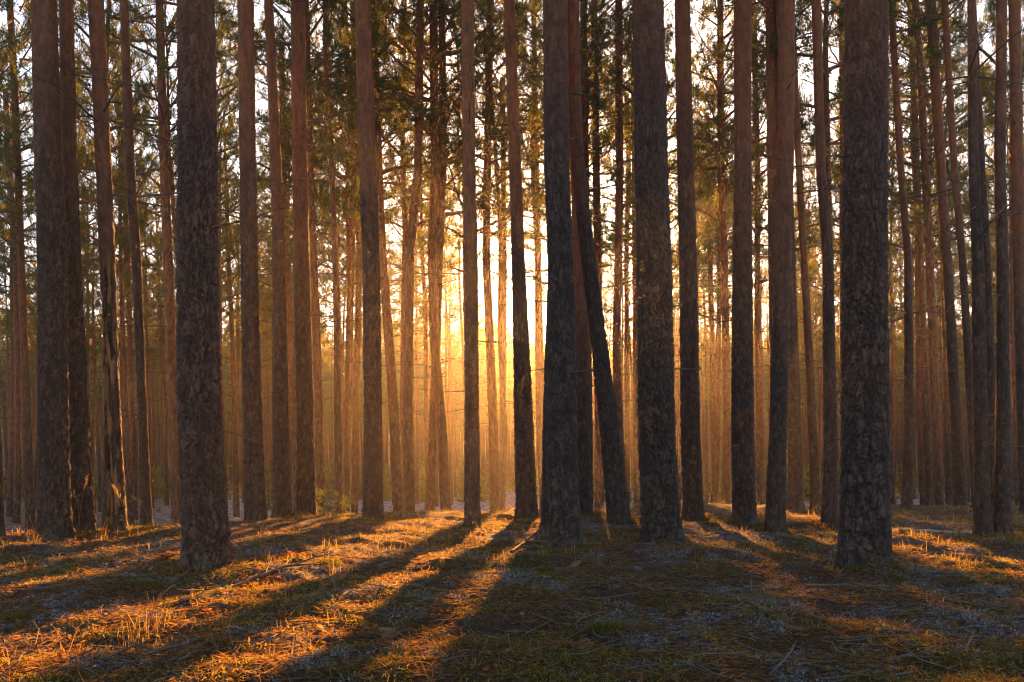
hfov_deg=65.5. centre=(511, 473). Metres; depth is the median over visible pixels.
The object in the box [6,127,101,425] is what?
pine tree
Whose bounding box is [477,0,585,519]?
pine tree
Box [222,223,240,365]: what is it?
pine tree
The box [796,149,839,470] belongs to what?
pine tree
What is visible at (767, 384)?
pine tree
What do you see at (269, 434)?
pine tree
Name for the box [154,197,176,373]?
pine tree
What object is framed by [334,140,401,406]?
pine tree
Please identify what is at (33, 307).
pine tree
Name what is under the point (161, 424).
pine tree
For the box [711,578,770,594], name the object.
fallen branch
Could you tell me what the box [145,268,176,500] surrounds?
pine tree
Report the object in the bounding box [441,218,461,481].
pine tree
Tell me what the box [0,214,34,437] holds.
pine tree
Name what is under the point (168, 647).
fallen branch
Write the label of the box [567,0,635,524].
pine tree
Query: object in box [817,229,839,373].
pine tree
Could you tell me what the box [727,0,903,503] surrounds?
pine tree
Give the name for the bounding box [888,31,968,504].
pine tree
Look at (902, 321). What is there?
pine tree
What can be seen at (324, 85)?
pine tree
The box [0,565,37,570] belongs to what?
dead fern
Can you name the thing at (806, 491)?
pine tree
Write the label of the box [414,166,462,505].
pine tree
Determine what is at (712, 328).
pine tree
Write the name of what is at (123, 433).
pine tree
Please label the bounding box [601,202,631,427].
pine tree
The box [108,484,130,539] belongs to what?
tall grass
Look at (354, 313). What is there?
pine tree
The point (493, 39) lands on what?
pine tree
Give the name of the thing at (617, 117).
pine tree
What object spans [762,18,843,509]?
pine tree
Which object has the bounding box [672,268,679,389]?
pine tree
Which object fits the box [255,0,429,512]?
pine tree
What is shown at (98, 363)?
pine tree
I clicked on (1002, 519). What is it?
pine tree
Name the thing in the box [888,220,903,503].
pine tree
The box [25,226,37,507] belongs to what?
pine tree
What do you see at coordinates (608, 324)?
pine tree
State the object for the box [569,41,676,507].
pine tree
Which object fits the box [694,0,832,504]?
pine tree
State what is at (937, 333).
pine tree
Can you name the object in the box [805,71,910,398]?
pine tree
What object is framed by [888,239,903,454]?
pine tree
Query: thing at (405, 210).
pine tree
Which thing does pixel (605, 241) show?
pine tree
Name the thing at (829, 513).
pine tree
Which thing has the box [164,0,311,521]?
pine tree
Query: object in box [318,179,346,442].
pine tree
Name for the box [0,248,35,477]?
pine tree
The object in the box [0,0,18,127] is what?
pine tree
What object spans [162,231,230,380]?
pine tree
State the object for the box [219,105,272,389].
pine tree
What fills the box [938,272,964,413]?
pine tree
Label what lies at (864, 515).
pine tree
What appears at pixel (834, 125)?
pine tree
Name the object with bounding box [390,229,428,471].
pine tree
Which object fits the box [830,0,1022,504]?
pine tree
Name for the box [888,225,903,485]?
pine tree
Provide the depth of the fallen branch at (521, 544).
7.71 m
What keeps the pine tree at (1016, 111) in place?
on the ground at (162, 515)
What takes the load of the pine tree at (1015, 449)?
on the ground at (162, 515)
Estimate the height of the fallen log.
0.085 m
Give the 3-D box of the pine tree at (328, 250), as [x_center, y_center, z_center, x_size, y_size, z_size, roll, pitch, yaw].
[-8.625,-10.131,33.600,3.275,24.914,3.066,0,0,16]
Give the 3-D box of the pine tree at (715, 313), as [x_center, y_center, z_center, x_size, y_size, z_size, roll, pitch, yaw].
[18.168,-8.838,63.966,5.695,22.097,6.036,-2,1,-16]
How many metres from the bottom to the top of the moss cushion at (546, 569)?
0.071 m
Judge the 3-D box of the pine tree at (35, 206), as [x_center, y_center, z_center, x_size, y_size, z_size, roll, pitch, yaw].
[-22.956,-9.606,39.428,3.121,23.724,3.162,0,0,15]
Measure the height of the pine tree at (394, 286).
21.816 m
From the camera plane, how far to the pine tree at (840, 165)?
28.63 m
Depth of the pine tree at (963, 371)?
68.79 m
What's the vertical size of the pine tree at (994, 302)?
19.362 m
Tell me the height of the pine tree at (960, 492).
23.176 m
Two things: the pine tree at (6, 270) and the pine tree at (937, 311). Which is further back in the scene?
the pine tree at (937, 311)
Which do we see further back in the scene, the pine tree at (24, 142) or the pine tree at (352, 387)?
the pine tree at (352, 387)
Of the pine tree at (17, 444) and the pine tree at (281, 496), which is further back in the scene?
the pine tree at (17, 444)
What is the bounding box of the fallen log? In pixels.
[900,528,972,533]
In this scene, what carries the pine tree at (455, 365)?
on the ground at (162, 515)
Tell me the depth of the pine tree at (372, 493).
11.93 m
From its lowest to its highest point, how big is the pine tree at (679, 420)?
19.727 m
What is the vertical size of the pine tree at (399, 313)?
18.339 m
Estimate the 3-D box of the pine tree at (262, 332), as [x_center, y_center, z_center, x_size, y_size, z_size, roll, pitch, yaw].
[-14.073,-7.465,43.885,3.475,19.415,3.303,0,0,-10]
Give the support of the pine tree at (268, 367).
on the ground at (162, 515)
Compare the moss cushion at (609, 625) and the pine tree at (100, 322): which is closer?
the moss cushion at (609, 625)
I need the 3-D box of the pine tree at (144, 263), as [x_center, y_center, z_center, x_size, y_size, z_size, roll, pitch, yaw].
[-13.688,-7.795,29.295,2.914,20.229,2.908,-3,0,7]
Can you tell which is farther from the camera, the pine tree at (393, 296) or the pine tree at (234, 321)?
the pine tree at (393, 296)
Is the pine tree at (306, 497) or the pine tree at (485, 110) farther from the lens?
the pine tree at (485, 110)
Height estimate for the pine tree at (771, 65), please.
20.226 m
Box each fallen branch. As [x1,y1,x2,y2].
[139,632,222,656]
[213,552,333,589]
[401,565,452,570]
[477,645,546,654]
[510,523,547,552]
[597,655,662,673]
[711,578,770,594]
[805,584,913,590]
[888,629,982,660]
[925,569,984,584]
[946,598,1010,613]
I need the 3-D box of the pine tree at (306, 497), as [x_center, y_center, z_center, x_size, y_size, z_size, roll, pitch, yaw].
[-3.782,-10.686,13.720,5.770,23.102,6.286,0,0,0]
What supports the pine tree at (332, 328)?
on the ground at (162, 515)
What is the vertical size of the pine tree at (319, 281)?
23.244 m
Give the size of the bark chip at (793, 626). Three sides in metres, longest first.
0.131 x 0.088 x 0.023 m
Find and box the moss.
[0,505,1023,681]
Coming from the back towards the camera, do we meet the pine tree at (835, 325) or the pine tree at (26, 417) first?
the pine tree at (835, 325)
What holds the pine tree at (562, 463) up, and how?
on the ground at (162, 515)
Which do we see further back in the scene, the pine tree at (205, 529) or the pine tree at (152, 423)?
the pine tree at (152, 423)
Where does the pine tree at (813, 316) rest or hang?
on the ground at (162, 515)
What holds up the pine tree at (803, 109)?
on the ground at (162, 515)
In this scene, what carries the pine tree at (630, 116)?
on the ground at (162, 515)
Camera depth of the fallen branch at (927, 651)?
3.16 m
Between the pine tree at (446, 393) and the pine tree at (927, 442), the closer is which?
the pine tree at (927, 442)
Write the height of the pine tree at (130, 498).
21.720 m
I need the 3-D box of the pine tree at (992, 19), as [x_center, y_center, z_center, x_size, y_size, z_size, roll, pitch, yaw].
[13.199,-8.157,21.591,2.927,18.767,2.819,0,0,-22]
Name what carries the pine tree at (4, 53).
on the ground at (162, 515)
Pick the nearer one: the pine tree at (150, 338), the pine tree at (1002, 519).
the pine tree at (1002, 519)
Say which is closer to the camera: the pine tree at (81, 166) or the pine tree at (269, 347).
the pine tree at (81, 166)
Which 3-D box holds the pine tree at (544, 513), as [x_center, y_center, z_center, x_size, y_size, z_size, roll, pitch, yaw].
[0.866,-9.979,11.182,3.801,21.681,3.955,0,0,0]
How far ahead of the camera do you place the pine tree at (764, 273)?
55.29 m
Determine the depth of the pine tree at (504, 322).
32.08 m
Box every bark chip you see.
[173,596,192,603]
[378,627,398,638]
[568,560,581,566]
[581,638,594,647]
[785,625,803,630]
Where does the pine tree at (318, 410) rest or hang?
on the ground at (162, 515)
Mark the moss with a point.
(520, 654)
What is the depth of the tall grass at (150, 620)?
3.85 m
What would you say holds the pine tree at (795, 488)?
on the ground at (162, 515)
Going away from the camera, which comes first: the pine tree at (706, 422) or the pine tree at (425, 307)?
the pine tree at (425, 307)
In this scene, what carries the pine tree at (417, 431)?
on the ground at (162, 515)
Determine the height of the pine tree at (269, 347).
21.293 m
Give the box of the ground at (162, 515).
[0,437,1023,681]
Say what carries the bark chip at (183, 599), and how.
on the ground at (162, 515)
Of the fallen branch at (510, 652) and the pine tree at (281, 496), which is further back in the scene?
the pine tree at (281, 496)
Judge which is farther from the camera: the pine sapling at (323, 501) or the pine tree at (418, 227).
the pine tree at (418, 227)
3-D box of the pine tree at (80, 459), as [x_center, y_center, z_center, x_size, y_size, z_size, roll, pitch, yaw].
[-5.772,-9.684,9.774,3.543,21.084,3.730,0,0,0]
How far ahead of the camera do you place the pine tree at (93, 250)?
35.91 m
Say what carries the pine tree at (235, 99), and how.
on the ground at (162, 515)
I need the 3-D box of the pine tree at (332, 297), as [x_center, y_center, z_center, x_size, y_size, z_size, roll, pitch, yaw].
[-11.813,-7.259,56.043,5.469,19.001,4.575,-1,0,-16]
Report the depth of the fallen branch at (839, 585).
5.05 m
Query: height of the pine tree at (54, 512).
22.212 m
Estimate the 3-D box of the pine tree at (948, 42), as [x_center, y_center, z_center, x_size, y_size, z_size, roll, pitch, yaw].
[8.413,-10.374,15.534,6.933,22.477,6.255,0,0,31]
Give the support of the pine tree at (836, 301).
on the ground at (162, 515)
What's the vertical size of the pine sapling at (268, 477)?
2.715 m
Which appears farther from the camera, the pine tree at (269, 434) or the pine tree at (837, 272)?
the pine tree at (269, 434)
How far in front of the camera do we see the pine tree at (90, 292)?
47.80 m
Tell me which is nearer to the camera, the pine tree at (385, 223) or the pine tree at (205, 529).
the pine tree at (205, 529)
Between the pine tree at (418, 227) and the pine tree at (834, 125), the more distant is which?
the pine tree at (418, 227)
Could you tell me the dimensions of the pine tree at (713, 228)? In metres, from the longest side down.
19.235 x 5.309 x 5.060 m
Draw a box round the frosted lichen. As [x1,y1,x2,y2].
[0,510,1023,681]
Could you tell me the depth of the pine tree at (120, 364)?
65.71 m
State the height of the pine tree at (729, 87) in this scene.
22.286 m
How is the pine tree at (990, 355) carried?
on the ground at (162, 515)
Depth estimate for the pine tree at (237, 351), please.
49.36 m
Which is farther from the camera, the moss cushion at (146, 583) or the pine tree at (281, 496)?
the pine tree at (281, 496)
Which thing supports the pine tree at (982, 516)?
on the ground at (162, 515)
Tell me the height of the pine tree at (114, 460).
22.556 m
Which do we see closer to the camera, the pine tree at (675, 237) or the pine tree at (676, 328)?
the pine tree at (675, 237)
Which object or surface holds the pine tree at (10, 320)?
on the ground at (162, 515)
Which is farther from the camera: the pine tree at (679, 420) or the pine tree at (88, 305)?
the pine tree at (679, 420)
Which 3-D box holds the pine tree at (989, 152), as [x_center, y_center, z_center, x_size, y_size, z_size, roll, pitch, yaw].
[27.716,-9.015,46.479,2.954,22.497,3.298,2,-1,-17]
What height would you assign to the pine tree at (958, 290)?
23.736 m
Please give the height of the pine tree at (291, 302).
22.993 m
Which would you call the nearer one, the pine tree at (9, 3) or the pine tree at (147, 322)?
the pine tree at (9, 3)
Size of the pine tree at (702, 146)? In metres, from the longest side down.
19.168 x 5.086 x 4.140 m
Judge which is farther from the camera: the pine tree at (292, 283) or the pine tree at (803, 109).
the pine tree at (292, 283)
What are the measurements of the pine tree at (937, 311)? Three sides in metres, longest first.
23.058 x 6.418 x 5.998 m
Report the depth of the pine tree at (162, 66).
20.18 m
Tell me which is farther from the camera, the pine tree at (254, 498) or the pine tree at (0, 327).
the pine tree at (0, 327)
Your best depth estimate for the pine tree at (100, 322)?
64.89 m
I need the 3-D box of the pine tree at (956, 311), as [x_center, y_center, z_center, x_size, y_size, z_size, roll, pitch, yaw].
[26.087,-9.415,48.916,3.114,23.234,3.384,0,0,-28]
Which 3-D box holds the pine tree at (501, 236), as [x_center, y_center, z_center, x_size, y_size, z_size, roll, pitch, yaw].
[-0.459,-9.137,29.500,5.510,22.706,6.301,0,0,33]
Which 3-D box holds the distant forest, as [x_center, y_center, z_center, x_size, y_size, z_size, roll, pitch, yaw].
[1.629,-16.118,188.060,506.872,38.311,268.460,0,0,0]
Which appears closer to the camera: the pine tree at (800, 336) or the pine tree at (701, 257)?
the pine tree at (800, 336)
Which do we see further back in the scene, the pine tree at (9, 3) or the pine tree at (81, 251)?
the pine tree at (81, 251)
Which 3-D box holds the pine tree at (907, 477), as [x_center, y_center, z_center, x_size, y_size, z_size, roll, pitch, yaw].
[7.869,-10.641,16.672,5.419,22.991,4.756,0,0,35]
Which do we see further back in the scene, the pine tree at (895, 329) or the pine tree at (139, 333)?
the pine tree at (895, 329)
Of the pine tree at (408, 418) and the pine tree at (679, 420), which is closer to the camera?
the pine tree at (408, 418)
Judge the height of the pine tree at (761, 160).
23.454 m
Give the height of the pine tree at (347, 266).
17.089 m
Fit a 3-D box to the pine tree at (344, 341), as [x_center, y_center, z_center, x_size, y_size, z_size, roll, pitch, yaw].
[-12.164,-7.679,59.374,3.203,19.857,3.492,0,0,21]
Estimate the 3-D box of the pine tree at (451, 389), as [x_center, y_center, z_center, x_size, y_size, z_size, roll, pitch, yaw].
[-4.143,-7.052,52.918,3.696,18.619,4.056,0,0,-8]
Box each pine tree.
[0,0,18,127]
[0,0,80,531]
[0,6,34,243]
[0,12,35,269]
[0,24,37,516]
[0,67,91,523]
[0,92,26,381]
[0,164,27,287]
[0,202,37,503]
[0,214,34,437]
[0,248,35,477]
[0,281,9,353]
[0,398,5,536]
[1,0,123,339]
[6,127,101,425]
[13,0,74,537]
[17,0,176,528]
[18,0,223,531]
[20,102,81,334]
[21,249,36,468]
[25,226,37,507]
[27,136,98,374]
[28,259,89,353]
[30,0,146,532]
[35,229,99,353]
[57,0,161,368]
[59,0,237,524]
[76,0,233,525]
[77,63,176,519]
[77,86,98,407]
[78,20,161,523]
[78,132,120,434]
[79,177,102,511]
[82,246,101,354]
[89,197,126,382]
[95,7,166,401]
[96,129,145,506]
[96,132,163,446]
[109,0,238,401]
[115,152,176,505]
[115,186,177,507]
[117,297,136,402]
[118,272,136,398]
[126,255,165,494]
[131,187,165,437]
[133,273,167,494]
[143,0,290,516]
[144,215,165,495]
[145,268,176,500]
[150,0,260,573]
[152,156,222,424]
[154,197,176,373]
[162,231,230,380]
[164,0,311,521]
[215,0,414,513]
[215,19,260,516]
[216,0,352,518]
[216,0,357,512]
[217,65,262,422]
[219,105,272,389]
[219,141,234,324]
[221,185,239,366]
[221,185,270,506]
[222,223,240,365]
[223,214,267,502]
[227,170,272,430]
[231,168,292,509]
[235,221,271,438]
[239,0,353,514]
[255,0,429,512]
[255,22,326,509]
[256,97,344,381]
[257,71,323,416]
[258,197,327,361]
[258,242,272,420]
[258,255,272,458]
[260,219,272,499]
[261,296,271,452]
[267,0,344,440]
[267,0,397,513]
[268,0,399,512]
[283,0,423,512]
[290,0,476,511]
[290,195,333,366]
[292,0,461,520]
[292,139,355,459]
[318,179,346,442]
[319,239,362,330]
[319,270,345,492]
[322,212,355,495]
[326,249,362,458]
[329,106,418,405]
[330,219,360,499]
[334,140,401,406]
[335,0,461,506]
[339,0,493,511]
[339,236,362,357]
[349,0,503,511]
[350,0,535,511]
[350,0,545,391]
[353,235,394,423]
[354,236,422,504]
[360,305,381,498]
[361,249,398,359]
[381,232,401,485]
[382,235,429,410]
[386,67,461,497]
[388,179,449,503]
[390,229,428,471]
[393,132,451,504]
[399,267,428,372]
[405,0,544,509]
[414,155,452,510]
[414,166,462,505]
[418,286,444,364]
[421,219,462,457]
[421,232,462,504]
[428,271,463,497]
[429,0,510,527]
[438,0,544,510]
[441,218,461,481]
[445,174,478,431]
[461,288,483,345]
[475,0,592,508]
[475,0,632,374]
[476,64,534,503]
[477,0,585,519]
[477,1,591,433]
[491,2,635,301]
[502,34,607,525]
[505,0,669,510]
[518,6,634,514]
[540,0,635,509]
[543,0,596,548]
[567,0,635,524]
[569,0,675,468]
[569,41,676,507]
[585,0,702,366]
[589,78,675,506]
[591,260,613,344]
[592,222,603,441]
[592,254,621,400]
[592,276,609,470]
[594,277,623,402]
[601,9,725,374]
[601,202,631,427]
[602,232,633,485]
[631,0,700,543]
[665,0,840,504]
[667,0,733,520]
[668,67,767,502]
[668,88,765,502]
[668,145,733,418]
[669,45,767,361]
[670,87,766,502]
[671,139,733,414]
[671,230,680,502]
[672,158,753,503]
[672,266,701,499]
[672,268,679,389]
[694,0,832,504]
[695,0,774,527]
[695,0,841,509]
[695,0,844,506]
[698,54,766,383]
[699,252,768,346]
[700,0,838,396]
[709,0,842,532]
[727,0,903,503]
[752,0,898,525]
[752,232,768,502]
[753,249,769,427]
[760,232,769,421]
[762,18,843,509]
[763,0,915,438]
[793,147,836,482]
[793,162,838,398]
[794,188,819,415]
[794,213,816,394]
[795,207,821,362]
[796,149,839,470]
[798,223,839,436]
[799,78,839,363]
[799,231,821,497]
[799,261,821,498]
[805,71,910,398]
[812,111,839,340]
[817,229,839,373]
[820,236,839,372]
[825,0,1008,505]
[828,0,894,572]
[828,0,994,504]
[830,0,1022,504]
[888,0,980,509]
[888,0,993,505]
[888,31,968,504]
[888,35,918,503]
[888,198,958,504]
[888,199,926,499]
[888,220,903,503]
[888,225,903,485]
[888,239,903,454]
[889,0,1014,507]
[889,0,1023,536]
[891,0,993,505]
[899,209,939,369]
[900,208,970,375]
[909,0,1023,523]
[912,180,963,466]
[914,156,969,397]
[914,158,962,475]
[914,237,941,433]
[931,0,1023,342]
[937,148,995,355]
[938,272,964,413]
[945,0,1023,534]
[946,4,1023,504]
[948,26,1023,504]
[953,162,995,439]
[955,231,995,381]
[958,197,995,353]
[958,256,971,502]
[960,0,1023,514]
[962,132,1006,378]
[962,245,995,410]
[988,101,1023,313]
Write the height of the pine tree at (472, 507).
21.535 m
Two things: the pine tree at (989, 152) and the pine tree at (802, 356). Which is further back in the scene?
the pine tree at (802, 356)
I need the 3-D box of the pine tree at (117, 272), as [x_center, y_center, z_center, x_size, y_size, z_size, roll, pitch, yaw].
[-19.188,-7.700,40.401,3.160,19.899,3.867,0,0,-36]
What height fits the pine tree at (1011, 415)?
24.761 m
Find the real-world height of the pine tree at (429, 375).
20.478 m
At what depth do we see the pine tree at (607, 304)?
67.09 m
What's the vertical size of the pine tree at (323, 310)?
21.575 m
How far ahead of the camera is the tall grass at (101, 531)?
8.88 m
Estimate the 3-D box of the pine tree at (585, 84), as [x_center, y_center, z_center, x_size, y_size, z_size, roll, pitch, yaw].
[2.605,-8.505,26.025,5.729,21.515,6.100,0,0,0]
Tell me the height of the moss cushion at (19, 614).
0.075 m
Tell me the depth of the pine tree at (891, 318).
36.12 m
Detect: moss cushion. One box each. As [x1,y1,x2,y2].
[0,610,32,623]
[132,581,164,590]
[314,557,342,565]
[533,566,558,573]
[584,620,627,634]
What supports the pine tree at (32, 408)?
on the ground at (162, 515)
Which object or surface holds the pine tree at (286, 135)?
on the ground at (162, 515)
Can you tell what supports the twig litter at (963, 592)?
on the ground at (162, 515)
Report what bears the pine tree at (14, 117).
on the ground at (162, 515)
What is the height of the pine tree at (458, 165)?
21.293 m
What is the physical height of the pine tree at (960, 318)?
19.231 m
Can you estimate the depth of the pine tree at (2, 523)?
8.78 m
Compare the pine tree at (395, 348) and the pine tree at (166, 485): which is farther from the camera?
the pine tree at (395, 348)
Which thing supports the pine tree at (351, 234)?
on the ground at (162, 515)
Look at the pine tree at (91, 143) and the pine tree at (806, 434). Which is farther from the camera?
the pine tree at (806, 434)
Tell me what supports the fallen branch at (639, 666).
on the ground at (162, 515)
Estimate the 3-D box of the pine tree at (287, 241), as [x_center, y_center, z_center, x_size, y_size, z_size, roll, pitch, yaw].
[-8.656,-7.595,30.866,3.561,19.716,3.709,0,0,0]
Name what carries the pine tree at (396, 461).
on the ground at (162, 515)
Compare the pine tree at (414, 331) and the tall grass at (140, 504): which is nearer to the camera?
the tall grass at (140, 504)
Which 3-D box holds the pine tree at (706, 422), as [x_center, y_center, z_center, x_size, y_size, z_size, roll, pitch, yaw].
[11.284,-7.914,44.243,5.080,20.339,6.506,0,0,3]
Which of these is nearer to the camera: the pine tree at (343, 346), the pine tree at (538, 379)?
the pine tree at (538, 379)
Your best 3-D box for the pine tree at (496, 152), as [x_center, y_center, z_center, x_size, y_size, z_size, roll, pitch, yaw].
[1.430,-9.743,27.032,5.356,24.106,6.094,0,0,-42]
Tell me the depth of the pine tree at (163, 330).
48.81 m
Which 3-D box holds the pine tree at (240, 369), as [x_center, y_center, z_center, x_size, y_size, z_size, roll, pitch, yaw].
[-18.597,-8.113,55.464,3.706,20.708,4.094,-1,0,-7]
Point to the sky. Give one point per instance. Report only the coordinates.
(987, 47)
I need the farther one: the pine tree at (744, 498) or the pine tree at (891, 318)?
the pine tree at (891, 318)
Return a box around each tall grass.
[7,495,44,543]
[72,475,88,531]
[83,607,161,648]
[93,512,117,540]
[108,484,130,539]
[114,585,187,633]
[132,494,164,536]
[230,522,253,560]
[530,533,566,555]
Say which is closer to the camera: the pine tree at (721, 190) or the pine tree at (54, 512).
the pine tree at (54, 512)
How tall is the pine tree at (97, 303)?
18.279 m
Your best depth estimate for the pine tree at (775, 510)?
10.32 m
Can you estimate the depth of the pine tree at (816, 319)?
54.87 m
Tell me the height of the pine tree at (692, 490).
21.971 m
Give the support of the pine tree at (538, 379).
on the ground at (162, 515)
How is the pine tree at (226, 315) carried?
on the ground at (162, 515)
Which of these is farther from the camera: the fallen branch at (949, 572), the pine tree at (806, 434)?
the pine tree at (806, 434)
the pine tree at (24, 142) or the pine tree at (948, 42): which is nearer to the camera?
the pine tree at (948, 42)
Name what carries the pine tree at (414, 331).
on the ground at (162, 515)
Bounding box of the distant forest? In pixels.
[0,289,970,502]
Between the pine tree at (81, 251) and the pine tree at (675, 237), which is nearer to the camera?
the pine tree at (675, 237)
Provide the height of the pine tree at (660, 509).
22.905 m
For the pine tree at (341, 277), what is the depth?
38.18 m
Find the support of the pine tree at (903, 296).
on the ground at (162, 515)
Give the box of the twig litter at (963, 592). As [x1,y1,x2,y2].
[0,509,1023,681]
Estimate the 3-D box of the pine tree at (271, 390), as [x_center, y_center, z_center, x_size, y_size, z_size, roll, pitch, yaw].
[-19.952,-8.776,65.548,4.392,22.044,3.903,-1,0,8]
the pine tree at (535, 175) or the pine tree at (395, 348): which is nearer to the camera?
the pine tree at (535, 175)
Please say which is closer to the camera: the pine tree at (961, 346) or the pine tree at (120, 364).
the pine tree at (961, 346)
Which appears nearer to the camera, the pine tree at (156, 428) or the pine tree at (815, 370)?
the pine tree at (815, 370)
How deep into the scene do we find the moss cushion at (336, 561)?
6.39 m
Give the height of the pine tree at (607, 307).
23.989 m
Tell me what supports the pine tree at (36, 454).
on the ground at (162, 515)
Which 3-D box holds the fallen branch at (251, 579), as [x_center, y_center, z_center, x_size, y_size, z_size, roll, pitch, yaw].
[-1.830,0.701,5.891,0.521,0.182,1.248,0,0,27]
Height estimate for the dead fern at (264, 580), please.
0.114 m
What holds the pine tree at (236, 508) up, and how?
on the ground at (162, 515)
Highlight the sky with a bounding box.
[0,0,1023,436]
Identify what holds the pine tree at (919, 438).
on the ground at (162, 515)
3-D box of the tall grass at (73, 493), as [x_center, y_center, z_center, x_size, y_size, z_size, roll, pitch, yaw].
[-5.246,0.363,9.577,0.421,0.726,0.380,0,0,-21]
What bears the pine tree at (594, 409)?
on the ground at (162, 515)
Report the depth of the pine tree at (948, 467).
28.66 m
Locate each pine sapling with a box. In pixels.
[264,461,272,512]
[315,488,354,514]
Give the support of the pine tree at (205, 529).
on the ground at (162, 515)
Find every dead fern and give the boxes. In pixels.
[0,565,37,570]
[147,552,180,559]
[242,575,284,586]
[246,551,299,561]
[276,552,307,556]
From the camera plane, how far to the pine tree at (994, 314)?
49.72 m
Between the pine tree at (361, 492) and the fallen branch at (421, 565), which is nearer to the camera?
the fallen branch at (421, 565)
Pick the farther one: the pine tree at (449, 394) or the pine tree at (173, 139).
the pine tree at (449, 394)
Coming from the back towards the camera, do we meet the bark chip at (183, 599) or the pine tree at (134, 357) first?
the pine tree at (134, 357)
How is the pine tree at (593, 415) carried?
on the ground at (162, 515)
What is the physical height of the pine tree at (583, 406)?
20.461 m
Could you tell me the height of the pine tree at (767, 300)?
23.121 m
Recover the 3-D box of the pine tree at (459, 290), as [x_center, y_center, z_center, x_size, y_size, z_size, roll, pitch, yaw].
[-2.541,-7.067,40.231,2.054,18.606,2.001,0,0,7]
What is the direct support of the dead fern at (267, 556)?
on the ground at (162, 515)
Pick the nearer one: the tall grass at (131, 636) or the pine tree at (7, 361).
the tall grass at (131, 636)
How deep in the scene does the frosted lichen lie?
4.21 m
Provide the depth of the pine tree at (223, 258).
47.41 m
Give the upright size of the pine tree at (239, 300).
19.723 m
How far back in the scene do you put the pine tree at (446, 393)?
56.72 m
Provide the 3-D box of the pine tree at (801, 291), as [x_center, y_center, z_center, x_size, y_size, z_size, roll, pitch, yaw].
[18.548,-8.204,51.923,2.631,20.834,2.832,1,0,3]
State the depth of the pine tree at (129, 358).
36.19 m
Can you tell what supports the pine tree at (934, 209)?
on the ground at (162, 515)
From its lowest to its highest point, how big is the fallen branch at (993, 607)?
0.069 m
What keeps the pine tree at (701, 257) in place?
on the ground at (162, 515)
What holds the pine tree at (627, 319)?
on the ground at (162, 515)
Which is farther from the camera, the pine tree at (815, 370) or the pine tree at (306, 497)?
the pine tree at (815, 370)
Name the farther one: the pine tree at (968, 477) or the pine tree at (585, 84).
the pine tree at (968, 477)
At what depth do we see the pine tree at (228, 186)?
35.16 m
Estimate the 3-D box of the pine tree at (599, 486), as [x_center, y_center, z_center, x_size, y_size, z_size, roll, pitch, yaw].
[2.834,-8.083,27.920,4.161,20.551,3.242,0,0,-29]
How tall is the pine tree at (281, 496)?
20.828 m
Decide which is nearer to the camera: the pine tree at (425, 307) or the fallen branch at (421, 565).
the fallen branch at (421, 565)
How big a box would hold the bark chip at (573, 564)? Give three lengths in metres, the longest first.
0.187 x 0.158 x 0.027 m
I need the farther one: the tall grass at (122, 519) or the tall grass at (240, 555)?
the tall grass at (122, 519)
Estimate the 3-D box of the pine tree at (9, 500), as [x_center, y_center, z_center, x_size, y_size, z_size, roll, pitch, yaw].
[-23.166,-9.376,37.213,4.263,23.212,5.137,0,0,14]
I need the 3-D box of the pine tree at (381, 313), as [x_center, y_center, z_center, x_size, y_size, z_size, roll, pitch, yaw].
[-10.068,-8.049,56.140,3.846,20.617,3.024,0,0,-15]
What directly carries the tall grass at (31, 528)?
on the ground at (162, 515)
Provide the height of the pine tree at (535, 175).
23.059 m
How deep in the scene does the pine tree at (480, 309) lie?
65.62 m
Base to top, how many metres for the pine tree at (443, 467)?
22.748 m
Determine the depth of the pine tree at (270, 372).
66.55 m
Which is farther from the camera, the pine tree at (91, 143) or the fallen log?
the pine tree at (91, 143)
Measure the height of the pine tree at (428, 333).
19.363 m
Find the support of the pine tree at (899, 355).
on the ground at (162, 515)
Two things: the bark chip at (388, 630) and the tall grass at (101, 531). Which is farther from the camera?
the tall grass at (101, 531)
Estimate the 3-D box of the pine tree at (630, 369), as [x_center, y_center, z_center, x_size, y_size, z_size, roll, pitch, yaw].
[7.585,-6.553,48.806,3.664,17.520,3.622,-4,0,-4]

